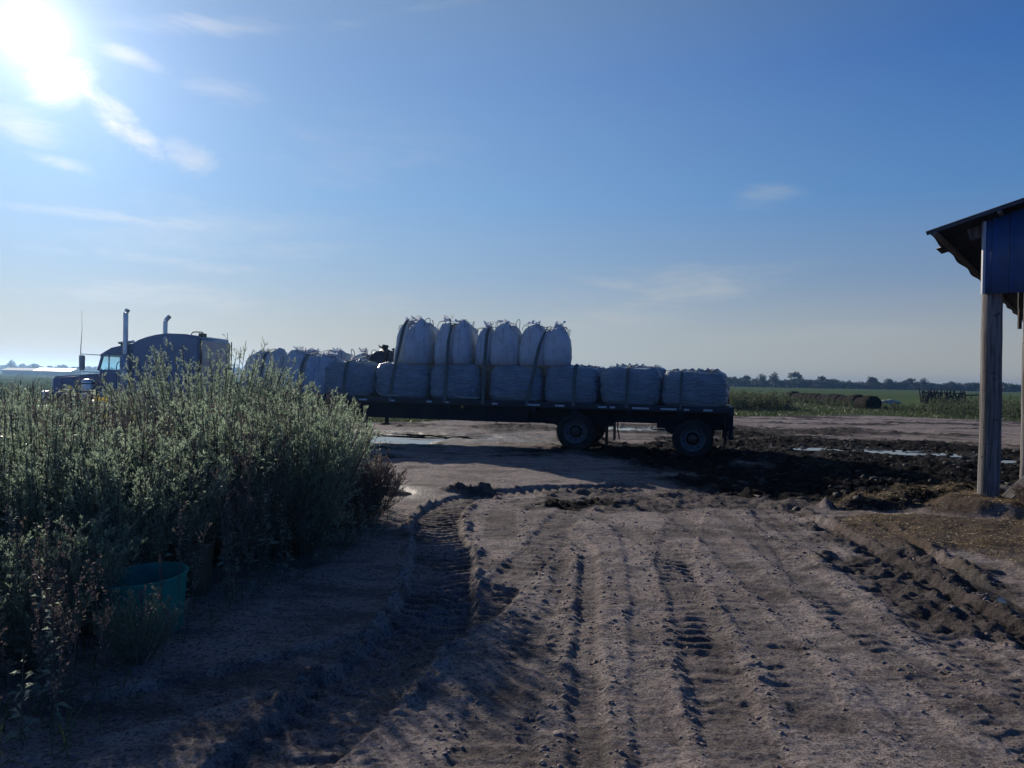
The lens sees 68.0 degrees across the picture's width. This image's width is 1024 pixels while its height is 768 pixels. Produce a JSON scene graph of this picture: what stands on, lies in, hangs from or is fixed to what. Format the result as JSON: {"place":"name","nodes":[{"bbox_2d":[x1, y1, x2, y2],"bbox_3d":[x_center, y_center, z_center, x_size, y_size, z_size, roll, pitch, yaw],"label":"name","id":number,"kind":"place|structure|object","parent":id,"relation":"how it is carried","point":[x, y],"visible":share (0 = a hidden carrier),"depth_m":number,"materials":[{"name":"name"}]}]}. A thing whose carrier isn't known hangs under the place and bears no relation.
{"place":"outdoors","nodes":[
{"label":"outdoors","id":0,"kind":"place"},
{"bbox_2d":[2,368,80,375],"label":"barn","id":1,"kind":"structure","parent":0,"point":[40,371],"depth_m":280.68,"materials":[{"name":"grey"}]},
{"bbox_2d":[0,372,1023,767],"bbox_3d":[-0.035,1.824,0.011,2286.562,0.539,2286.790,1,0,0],"label":"ground","id":2,"kind":"structure","parent":0,"point":[436,554],"depth_m":5.96,"materials":[{"name":"soil"}]},
{"bbox_2d":[0,387,47,431],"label":"weed shrub","id":3,"kind":"object","parent":2,"relation":"on","point":[11,402],"visible":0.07,"depth_m":11.74,"materials":[{"name":"green plant"}]},
{"bbox_2d":[0,455,51,535],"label":"weed shrub","id":4,"kind":"object","parent":2,"relation":"on","point":[22,463],"visible":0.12,"depth_m":6.55,"materials":[{"name":"green plant"}]},
{"bbox_2d":[0,529,71,650],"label":"weed shrub","id":5,"kind":"object","parent":2,"relation":"on","point":[11,562],"visible":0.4,"depth_m":4.96,"materials":[{"name":"green plant"}]},
{"bbox_2d":[0,402,71,445],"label":"weed shrub","id":6,"kind":"object","parent":2,"relation":"on","point":[26,421],"visible":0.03,"depth_m":9.60,"materials":[{"name":"green plant"}]},
{"bbox_2d":[0,571,92,675],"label":"weed shrub","id":7,"kind":"object","parent":2,"relation":"on","point":[25,642],"visible":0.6,"depth_m":4.70,"materials":[{"name":"green plant"}]},
{"bbox_2d":[0,401,96,472],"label":"weed shrub","id":8,"kind":"object","parent":2,"relation":"on","point":[23,421],"visible":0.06,"depth_m":8.34,"materials":[{"name":"green plant"}]},
{"bbox_2d":[1,389,100,436],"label":"weed shrub","id":9,"kind":"object","parent":2,"relation":"on","point":[43,410],"visible":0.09,"depth_m":10.28,"materials":[{"name":"green plant"}]},
{"bbox_2d":[0,381,110,431],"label":"weed shrub","id":10,"kind":"object","parent":2,"relation":"on","point":[20,389],"visible":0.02,"depth_m":11.30,"materials":[{"name":"green plant"}]},
{"bbox_2d":[0,398,130,561],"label":"weed shrub","id":11,"kind":"object","parent":2,"relation":"on","point":[11,449],"visible":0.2,"depth_m":6.96,"materials":[{"name":"green plant"}]},
{"bbox_2d":[0,443,142,583],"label":"weed shrub","id":12,"kind":"object","parent":2,"relation":"on","point":[32,507],"visible":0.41,"depth_m":6.12,"materials":[{"name":"green plant"}]},
{"bbox_2d":[0,507,147,638],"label":"weed shrub","id":13,"kind":"object","parent":2,"relation":"on","point":[118,561],"visible":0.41,"depth_m":5.32,"materials":[{"name":"green plant"}]},
{"bbox_2d":[56,385,112,430],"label":"sunflower weed","id":14,"kind":"object","parent":2,"relation":"on","point":[74,394],"visible":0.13,"depth_m":10.87,"materials":[{"name":"green plant"}]},
{"bbox_2d":[44,381,150,427],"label":"weed shrub","id":15,"kind":"object","parent":2,"relation":"on","point":[121,401],"visible":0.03,"depth_m":12.54,"materials":[{"name":"green plant"}]},
{"bbox_2d":[35,399,177,453],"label":"weed shrub","id":16,"kind":"object","parent":2,"relation":"on","point":[105,417],"visible":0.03,"depth_m":9.48,"materials":[{"name":"green plant"}]},
{"bbox_2d":[29,414,188,562],"bbox_3d":[-3.886,1.042,7.335,1.318,1.535,1.537,1,0,-37],"label":"weed shrub","id":17,"kind":"object","parent":2,"relation":"on","point":[120,444],"visible":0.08,"depth_m":7.14,"materials":[{"name":"green plant"}]},
{"bbox_2d":[100,395,146,431],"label":"sunflower weed","id":18,"kind":"object","parent":2,"relation":"on","point":[119,414],"visible":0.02,"depth_m":10.40,"materials":[{"name":"green plant"}]},
{"bbox_2d":[17,426,234,572],"bbox_3d":[-3.185,1.067,6.385,1.514,1.461,1.303,1,0,40],"label":"weed shrub","id":19,"kind":"object","parent":2,"relation":"on","point":[115,508],"visible":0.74,"depth_m":6.22,"materials":[{"name":"green plant"}]},
{"bbox_2d":[87,585,189,666],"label":"weed shrub","id":20,"kind":"object","parent":2,"relation":"on","point":[116,636],"visible":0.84,"depth_m":4.90,"materials":[{"name":"green plant"}]},
{"bbox_2d":[93,562,188,637],"bbox_3d":[-2.723,1.617,5.603,0.644,0.436,0.644,-2,2,0],"label":"plastic tub","id":21,"kind":"object","parent":2,"relation":"on","point":[146,574],"visible":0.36,"depth_m":5.54,"materials":[{"name":"plastic"}]},
{"bbox_2d":[87,427,236,564],"bbox_3d":[-3.269,1.086,7.008,1.308,1.401,1.481,1,0,-27],"label":"weed shrub","id":22,"kind":"object","parent":2,"relation":"on","point":[135,462],"visible":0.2,"depth_m":6.84,"materials":[{"name":"green plant"}]},
{"bbox_2d":[41,308,316,413],"bbox_3d":[-10.440,-0.381,24.372,8.243,3.850,2.880,1,0,2],"label":"semi tractor","id":23,"kind":"object","parent":2,"relation":"on","point":[140,348],"visible":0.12,"depth_m":23.16,"materials":[{"name":"paint"}]},
{"bbox_2d":[123,402,238,447],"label":"weed shrub","id":24,"kind":"object","parent":2,"relation":"on","point":[152,413],"visible":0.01,"depth_m":9.32,"materials":[{"name":"green plant"}]},
{"bbox_2d":[168,536,214,597],"bbox_3d":[-2.751,1.581,6.511,0.376,0.476,0.376,1,0,0],"label":"old bucket","id":25,"kind":"object","parent":2,"relation":"on","point":[207,561],"visible":0.52,"depth_m":6.40,"materials":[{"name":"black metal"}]},
{"bbox_2d":[0,374,390,753],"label":"weed thicket","id":26,"kind":"object","parent":2,"relation":"on","point":[50,636],"visible":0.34,"depth_m":6.52,"materials":[{"name":"green plant"}]},
{"bbox_2d":[0,501,398,767],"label":"thicket grass","id":27,"kind":"structure","parent":2,"relation":"on","point":[62,733],"depth_m":4.98,"materials":[{"name":"plant"}]},
{"bbox_2d":[100,333,311,450],"bbox_3d":[-4.185,0.533,10.443,2.767,2.492,2.739,1,0,0],"label":"weed shrub","id":28,"kind":"object","parent":2,"relation":"on","point":[165,391],"visible":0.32,"depth_m":10.16,"materials":[{"name":"green plant"}]},
{"bbox_2d":[174,402,245,536],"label":"weed shrub","id":29,"kind":"object","parent":2,"relation":"on","point":[214,422],"visible":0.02,"depth_m":8.35,"materials":[{"name":"plant"}]},
{"bbox_2d":[118,399,302,547],"bbox_3d":[-3.202,0.966,8.249,1.998,1.657,1.442,1,0,-32],"label":"weed shrub","id":30,"kind":"object","parent":2,"relation":"on","point":[207,424],"visible":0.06,"depth_m":7.99,"materials":[{"name":"green plant"}]},
{"bbox_2d":[126,398,302,566],"bbox_3d":[-2.888,0.963,7.548,1.622,1.691,1.753,1,0,-11],"label":"weed shrub","id":31,"kind":"object","parent":2,"relation":"on","point":[217,446],"visible":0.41,"depth_m":7.21,"materials":[{"name":"green plant"}]},
{"bbox_2d":[213,375,359,431],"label":"weed shrub","id":32,"kind":"object","parent":2,"relation":"on","point":[312,392],"visible":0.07,"depth_m":11.07,"materials":[{"name":"green plant"}]},
{"bbox_2d":[237,399,350,447],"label":"weed shrub","id":33,"kind":"object","parent":2,"relation":"on","point":[297,411],"visible":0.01,"depth_m":10.25,"materials":[{"name":"green plant"}]},
{"bbox_2d":[211,393,377,559],"bbox_3d":[-2.332,0.943,7.957,1.631,1.754,1.631,1,0,36],"label":"weed shrub","id":34,"kind":"object","parent":2,"relation":"on","point":[321,475],"visible":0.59,"depth_m":7.72,"materials":[{"name":"green plant"}]},
{"bbox_2d":[235,384,383,529],"bbox_3d":[-2.553,0.901,9.371,1.832,1.813,1.802,1,0,-26],"label":"weed shrub","id":35,"kind":"object","parent":2,"relation":"on","point":[342,420],"visible":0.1,"depth_m":9.34,"materials":[{"name":"green plant"}]},
{"bbox_2d":[333,453,411,525],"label":"weed shrub","id":36,"kind":"object","parent":2,"relation":"on","point":[380,471],"visible":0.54,"depth_m":9.60,"materials":[{"name":"plant"}]},
{"bbox_2d":[381,489,411,496],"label":"puddle water","id":37,"kind":"structure","parent":2,"relation":"on","point":[405,492],"depth_m":12.71,"materials":[{"name":"grey liquid"}]},
{"bbox_2d":[350,434,498,443],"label":"puddle water","id":38,"kind":"structure","parent":2,"relation":"on","point":[401,440],"depth_m":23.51,"materials":[{"name":"grey liquid"}]},
{"bbox_2d":[233,382,733,455],"bbox_3d":[-1.071,0.955,22.229,14.455,1.660,2.700,1,0,14],"label":"flatbed trailer","id":39,"kind":"object","parent":2,"relation":"on","point":[690,429],"visible":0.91,"depth_m":20.59,"materials":[{"name":"black paint"}]},
{"bbox_2d":[241,348,269,391],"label":"bulk sack","id":40,"kind":"object","parent":39,"relation":"on","point":[254,355],"visible":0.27,"depth_m":22.83,"materials":[{"name":"beige"}]},
{"bbox_2d":[256,348,288,392],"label":"bulk sack","id":41,"kind":"object","parent":39,"relation":"on","point":[279,354],"visible":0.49,"depth_m":22.59,"materials":[{"name":"beige"}]},
{"bbox_2d":[257,349,273,394],"bbox_3d":[-7.047,-0.332,23.726,0.208,1.487,2.703,1,0,18],"label":"cargo strap","id":42,"kind":"object","parent":41,"relation":"attached to","point":[263,363],"visible":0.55,"depth_m":22.54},
{"bbox_2d":[278,346,317,393],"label":"bulk sack","id":43,"kind":"object","parent":39,"relation":"on","point":[299,353],"visible":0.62,"depth_m":22.36,"materials":[{"name":"beige"}]},
{"bbox_2d":[294,350,328,397],"bbox_3d":[-5.791,-0.316,23.413,0.226,1.505,2.716,1,0,20],"label":"cargo strap","id":44,"kind":"object","parent":39,"relation":"attached to","point":[302,364],"visible":0.38,"depth_m":22.26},
{"bbox_2d":[301,351,328,393],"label":"bulk sack","id":45,"kind":"object","parent":39,"relation":"on","point":[311,365],"visible":0.48,"depth_m":22.22,"materials":[{"name":"beige"}]},
{"bbox_2d":[313,351,344,394],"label":"bulk sack","id":46,"kind":"object","parent":39,"relation":"on","point":[319,375],"visible":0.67,"depth_m":22.18,"materials":[{"name":"beige"}]},
{"bbox_2d":[326,347,351,360],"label":"bulk sack","id":47,"kind":"object","parent":39,"relation":"on","point":[342,353],"visible":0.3,"depth_m":23.59,"materials":[{"name":"beige"}]},
{"bbox_2d":[324,358,379,395],"bbox_3d":[-4.642,-0.211,22.457,1.706,1.088,1.252,1,0,13],"label":"wrapped sack","id":48,"kind":"object","parent":39,"relation":"on","point":[361,377],"visible":0.85,"depth_m":21.88,"materials":[{"name":"beige"}]},
{"bbox_2d":[341,354,370,398],"bbox_3d":[-4.451,-0.238,23.083,0.158,1.406,2.702,1,0,17],"label":"cargo strap","id":49,"kind":"object","parent":39,"relation":"attached to","point":[344,377],"visible":0.44,"depth_m":21.85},
{"bbox_2d":[350,347,370,360],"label":"bulk sack","id":50,"kind":"object","parent":39,"relation":"on","point":[365,353],"visible":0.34,"depth_m":23.32,"materials":[{"name":"beige"}]},
{"bbox_2d":[369,345,393,363],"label":"bulk sack","id":51,"kind":"object","parent":39,"relation":"on","point":[380,356],"visible":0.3,"depth_m":23.10,"materials":[{"name":"black"}]},
{"bbox_2d":[386,348,394,361],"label":"bulk sack","id":52,"kind":"object","parent":39,"relation":"on","point":[390,357],"visible":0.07,"depth_m":22.95,"materials":[{"name":"black"}]},
{"bbox_2d":[388,320,407,401],"bbox_3d":[-2.909,-0.693,22.690,0.303,2.380,2.713,1,0,19],"label":"cargo strap","id":53,"kind":"object","parent":39,"relation":"attached to","point":[396,358],"visible":0.6,"depth_m":21.55,"materials":[{"name":"fabric"}]},
{"bbox_2d":[376,362,433,397],"bbox_3d":[-3.035,-0.173,22.048,1.726,1.095,1.251,1,0,12],"label":"wrapped sack","id":54,"kind":"object","parent":39,"relation":"on","point":[412,380],"visible":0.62,"depth_m":21.47,"materials":[{"name":"beige"}]},
{"bbox_2d":[394,317,415,362],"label":"bulk sack","id":55,"kind":"object","parent":54,"relation":"on","point":[401,354],"visible":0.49,"depth_m":21.75,"materials":[{"name":"beige"}]},
{"bbox_2d":[404,316,436,364],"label":"bulk sack","id":56,"kind":"object","parent":54,"relation":"on","point":[420,341],"visible":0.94,"depth_m":21.43,"materials":[{"name":"beige"}]},
{"bbox_2d":[443,324,455,402],"bbox_3d":[-1.505,-0.607,22.350,0.154,2.265,2.694,1,0,14],"label":"cargo strap","id":57,"kind":"object","parent":39,"relation":"attached to","point":[446,368],"visible":0.48,"depth_m":21.11,"materials":[{"name":"fabric"}]},
{"bbox_2d":[430,363,485,398],"bbox_3d":[-1.516,-0.128,21.684,1.513,1.082,1.238,1,0,11],"label":"wrapped sack","id":58,"kind":"object","parent":39,"relation":"on","point":[464,380],"visible":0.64,"depth_m":21.11,"materials":[{"name":"beige"}]},
{"bbox_2d":[434,315,456,364],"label":"bulk sack","id":59,"kind":"object","parent":58,"relation":"on","point":[441,344],"visible":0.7,"depth_m":21.24,"materials":[{"name":"beige"}]},
{"bbox_2d":[450,319,475,364],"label":"bulk sack","id":60,"kind":"object","parent":58,"relation":"on","point":[464,345],"visible":0.98,"depth_m":21.13,"materials":[{"name":"beige"}]},
{"bbox_2d":[475,321,494,365],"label":"bulk sack","id":61,"kind":"object","parent":58,"relation":"on","point":[479,356],"visible":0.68,"depth_m":21.05,"materials":[{"name":"beige"}]},
{"bbox_2d":[481,327,491,403],"bbox_3d":[-0.458,-0.560,22.089,0.114,2.213,2.694,1,0,14],"label":"cargo strap","id":62,"kind":"object","parent":39,"relation":"attached to","point":[484,366],"visible":0.6,"depth_m":20.91,"materials":[{"name":"fabric"}]},
{"bbox_2d":[484,366,495,398],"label":"wrapped sack","id":63,"kind":"object","parent":39,"relation":"on","point":[488,376],"visible":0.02,"depth_m":22.20,"materials":[{"name":"beige"}]},
{"bbox_2d":[489,365,545,400],"bbox_3d":[0.174,-0.075,21.240,1.604,1.062,1.234,1,0,11],"label":"wrapped sack","id":64,"kind":"object","parent":39,"relation":"on","point":[510,383],"visible":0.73,"depth_m":20.69,"materials":[{"name":"beige"}]},
{"bbox_2d":[490,319,521,365],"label":"bulk sack","id":65,"kind":"object","parent":64,"relation":"on","point":[505,342],"visible":0.93,"depth_m":20.81,"materials":[{"name":"beige"}]},
{"bbox_2d":[519,320,546,366],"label":"bulk sack","id":66,"kind":"object","parent":64,"relation":"on","point":[532,335],"visible":0.83,"depth_m":20.62,"materials":[{"name":"beige"}]},
{"bbox_2d":[525,331,546,404],"bbox_3d":[1.065,-0.494,21.687,0.408,2.147,2.734,1,0,22],"label":"cargo strap","id":67,"kind":"object","parent":39,"relation":"attached to","point":[533,373],"visible":0.49,"depth_m":20.51,"materials":[{"name":"fabric"}]},
{"bbox_2d":[544,363,600,402],"bbox_3d":[1.675,-0.043,20.875,1.581,1.073,1.230,1,0,16],"label":"wrapped sack","id":68,"kind":"object","parent":39,"relation":"on","point":[558,384],"visible":0.91,"depth_m":20.33,"materials":[{"name":"beige"}]},
{"bbox_2d":[543,320,570,366],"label":"bulk sack","id":69,"kind":"object","parent":68,"relation":"on","point":[556,346],"visible":0.97,"depth_m":20.52,"materials":[{"name":"beige"}]},
{"bbox_2d":[581,364,605,401],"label":"wrapped sack","id":70,"kind":"object","parent":39,"relation":"on","point":[599,368],"visible":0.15,"depth_m":21.71,"materials":[{"name":"beige"}]},
{"bbox_2d":[572,365,582,406],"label":"cargo strap","id":71,"kind":"object","parent":70,"relation":"attached to","point":[574,385],"visible":0.61,"depth_m":20.22,"materials":[{"name":"fabric"}]},
{"bbox_2d":[600,364,661,404],"bbox_3d":[3.222,-0.004,20.489,1.687,1.072,1.258,1,0,14],"label":"wrapped sack","id":72,"kind":"object","parent":39,"relation":"on","point":[645,385],"visible":0.92,"depth_m":19.93,"materials":[{"name":"beige"}]},
{"bbox_2d":[616,363,666,403],"bbox_3d":[3.722,-0.034,21.687,1.608,1.138,1.263,1,0,16],"label":"wrapped sack","id":73,"kind":"object","parent":39,"relation":"on","point":[662,370],"visible":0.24,"depth_m":21.12,"materials":[{"name":"beige"}]},
{"bbox_2d":[624,365,634,407],"bbox_3d":[3.346,0.043,21.141,0.106,1.166,2.695,1,0,15],"label":"cargo strap","id":74,"kind":"object","parent":73,"relation":"attached to","point":[627,386],"visible":0.5,"depth_m":19.88,"materials":[{"name":"fabric"}]},
{"bbox_2d":[661,368,729,406],"bbox_3d":[4.840,0.068,20.087,1.782,1.012,1.252,1,0,16],"label":"wrapped sack","id":75,"kind":"object","parent":39,"relation":"on","point":[707,387],"visible":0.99,"depth_m":19.52,"materials":[{"name":"beige"}]},
{"bbox_2d":[0,365,1020,391],"bbox_3d":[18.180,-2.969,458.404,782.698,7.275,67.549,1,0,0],"label":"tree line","id":76,"kind":"object","parent":2,"relation":"on","point":[859,385],"visible":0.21,"depth_m":428.41,"materials":[{"name":"green plant"}]},
{"bbox_2d":[0,477,1023,767],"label":"loose clods","id":77,"kind":"object","parent":2,"relation":"on","point":[489,687],"visible":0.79,"depth_m":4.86,"materials":[{"name":"soil"}]},
{"bbox_2d":[177,478,1023,767],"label":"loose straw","id":78,"kind":"object","parent":2,"relation":"on","point":[599,713],"visible":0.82,"depth_m":4.22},
{"bbox_2d":[608,427,663,430],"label":"puddle water","id":79,"kind":"structure","parent":2,"relation":"on","point":[625,428],"depth_m":29.96,"materials":[{"name":"grey liquid"}]},
{"bbox_2d":[324,402,1020,422],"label":"rough grass","id":80,"kind":"structure","parent":2,"relation":"on","point":[801,406],"depth_m":49.37,"materials":[{"name":"plant"}]},
{"bbox_2d":[740,375,753,386],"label":"tree","id":81,"kind":"object","parent":2,"relation":"on","point":[747,379],"visible":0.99,"depth_m":414.80,"materials":[{"name":"green plant"}]},
{"bbox_2d":[726,388,794,410],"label":"field weeds","id":82,"kind":"object","parent":2,"relation":"on","point":[744,401],"visible":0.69,"depth_m":52.63,"materials":[{"name":"plant"}]},
{"bbox_2d":[754,373,766,386],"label":"tree","id":83,"kind":"object","parent":2,"relation":"on","point":[761,379],"visible":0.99,"depth_m":415.04,"materials":[{"name":"green plant"}]},
{"bbox_2d":[768,372,780,387],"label":"tree","id":84,"kind":"object","parent":2,"relation":"on","point":[773,378],"visible":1,"depth_m":414.63,"materials":[{"name":"green plant"}]},
{"bbox_2d":[787,371,803,387],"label":"tree","id":85,"kind":"object","parent":2,"relation":"on","point":[798,375],"visible":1,"depth_m":414.70,"materials":[{"name":"green plant"}]},
{"bbox_2d":[602,436,1020,525],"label":"mud clods","id":86,"kind":"object","parent":2,"relation":"on","point":[856,497],"visible":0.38,"depth_m":17.13,"materials":[{"name":"soil"}]},
{"bbox_2d":[771,394,855,408],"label":"field weeds","id":87,"kind":"object","parent":2,"relation":"on","point":[818,402],"visible":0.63,"depth_m":67.83,"materials":[{"name":"plant"}]},
{"bbox_2d":[812,376,826,387],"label":"tree","id":88,"kind":"object","parent":2,"relation":"on","point":[819,382],"visible":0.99,"depth_m":413.82,"materials":[{"name":"green plant"}]},
{"bbox_2d":[793,448,855,450],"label":"puddle water","id":89,"kind":"structure","parent":2,"relation":"on","point":[818,449],"depth_m":21.85,"materials":[{"name":"grey liquid"}]},
{"bbox_2d":[846,394,862,405],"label":"round bale","id":90,"kind":"object","parent":2,"relation":"on","point":[851,397],"visible":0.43,"depth_m":63.31},
{"bbox_2d":[859,396,881,408],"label":"round bale","id":91,"kind":"object","parent":2,"relation":"on","point":[871,402],"visible":0.86,"depth_m":59.75},
{"bbox_2d":[866,376,878,388],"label":"tree","id":92,"kind":"object","parent":2,"relation":"on","point":[870,380],"visible":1,"depth_m":414.83,"materials":[{"name":"green plant"}]},
{"bbox_2d":[800,481,1002,511],"bbox_3d":[6.727,1.849,12.610,5.036,0.576,1.970,1,0,-7],"label":"dirty hay","id":93,"kind":"object","parent":2,"relation":"on","point":[907,490],"visible":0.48,"depth_m":12.30,"materials":[{"name":"plant"}]},
{"bbox_2d":[841,449,966,456],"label":"puddle water","id":94,"kind":"structure","parent":2,"relation":"on","point":[898,452],"depth_m":21.15,"materials":[{"name":"grey liquid"}]},
{"bbox_2d":[905,378,920,389],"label":"tree","id":95,"kind":"object","parent":2,"relation":"on","point":[914,384],"visible":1,"depth_m":414.73,"materials":[{"name":"green plant"}]},
{"bbox_2d":[920,377,929,389],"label":"tree","id":96,"kind":"object","parent":2,"relation":"on","point":[923,384],"visible":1,"depth_m":414.02,"materials":[{"name":"green plant"}]},
{"bbox_2d":[830,489,1023,579],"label":"spilled straw","id":97,"kind":"object","parent":2,"relation":"on","point":[946,532],"visible":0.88,"depth_m":10.07,"materials":[{"name":"plant"}]},
{"bbox_2d":[880,401,976,414],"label":"field weeds","id":98,"kind":"object","parent":2,"relation":"on","point":[895,405],"visible":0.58,"depth_m":57.31,"materials":[{"name":"plant"}]},
{"bbox_2d":[919,388,979,403],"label":"folded harrow","id":99,"kind":"object","parent":2,"relation":"on","point":[933,394],"visible":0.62,"depth_m":85.94,"materials":[{"name":"metal"}]},
{"bbox_2d":[919,393,1020,417],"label":"field weeds","id":100,"kind":"object","parent":2,"relation":"on","point":[1012,406],"visible":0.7,"depth_m":50.84,"materials":[{"name":"plant"}]},
{"bbox_2d":[926,198,1023,497],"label":"pole shed","id":101,"kind":"structure","parent":2,"relation":"on","point":[986,248],"depth_m":11.61,"materials":[{"name":"metal"}]},
{"bbox_2d":[971,583,1023,615],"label":"puddle water","id":102,"kind":"structure","parent":2,"relation":"on","point":[1015,607],"depth_m":7.05,"materials":[{"name":"grey liquid"}]},
{"bbox_2d":[1002,476,1023,498],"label":"leaning board","id":103,"kind":"object","parent":2,"relation":"on","point":[1008,493],"depth_m":11.73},
{"bbox_2d":[1009,480,1023,506],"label":"weed shrub","id":104,"kind":"object","parent":2,"relation":"on","point":[1016,490],"visible":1,"depth_m":10.97,"materials":[{"name":"plant"}]},
{"bbox_2d":[0,0,1023,384],"label":"sky","id":105,"kind":"structure","parent":0,"point":[738,188],"materials":[{"name":"blue"}]},
{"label":"wrapped sack","id":106,"kind":"object","parent":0,"visible":0},
{"bbox_2d":[679,370,683,408],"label":"cargo strap","id":107,"kind":"object","parent":106,"relation":"attached to","point":[680,399],"visible":0.62,"depth_m":19.54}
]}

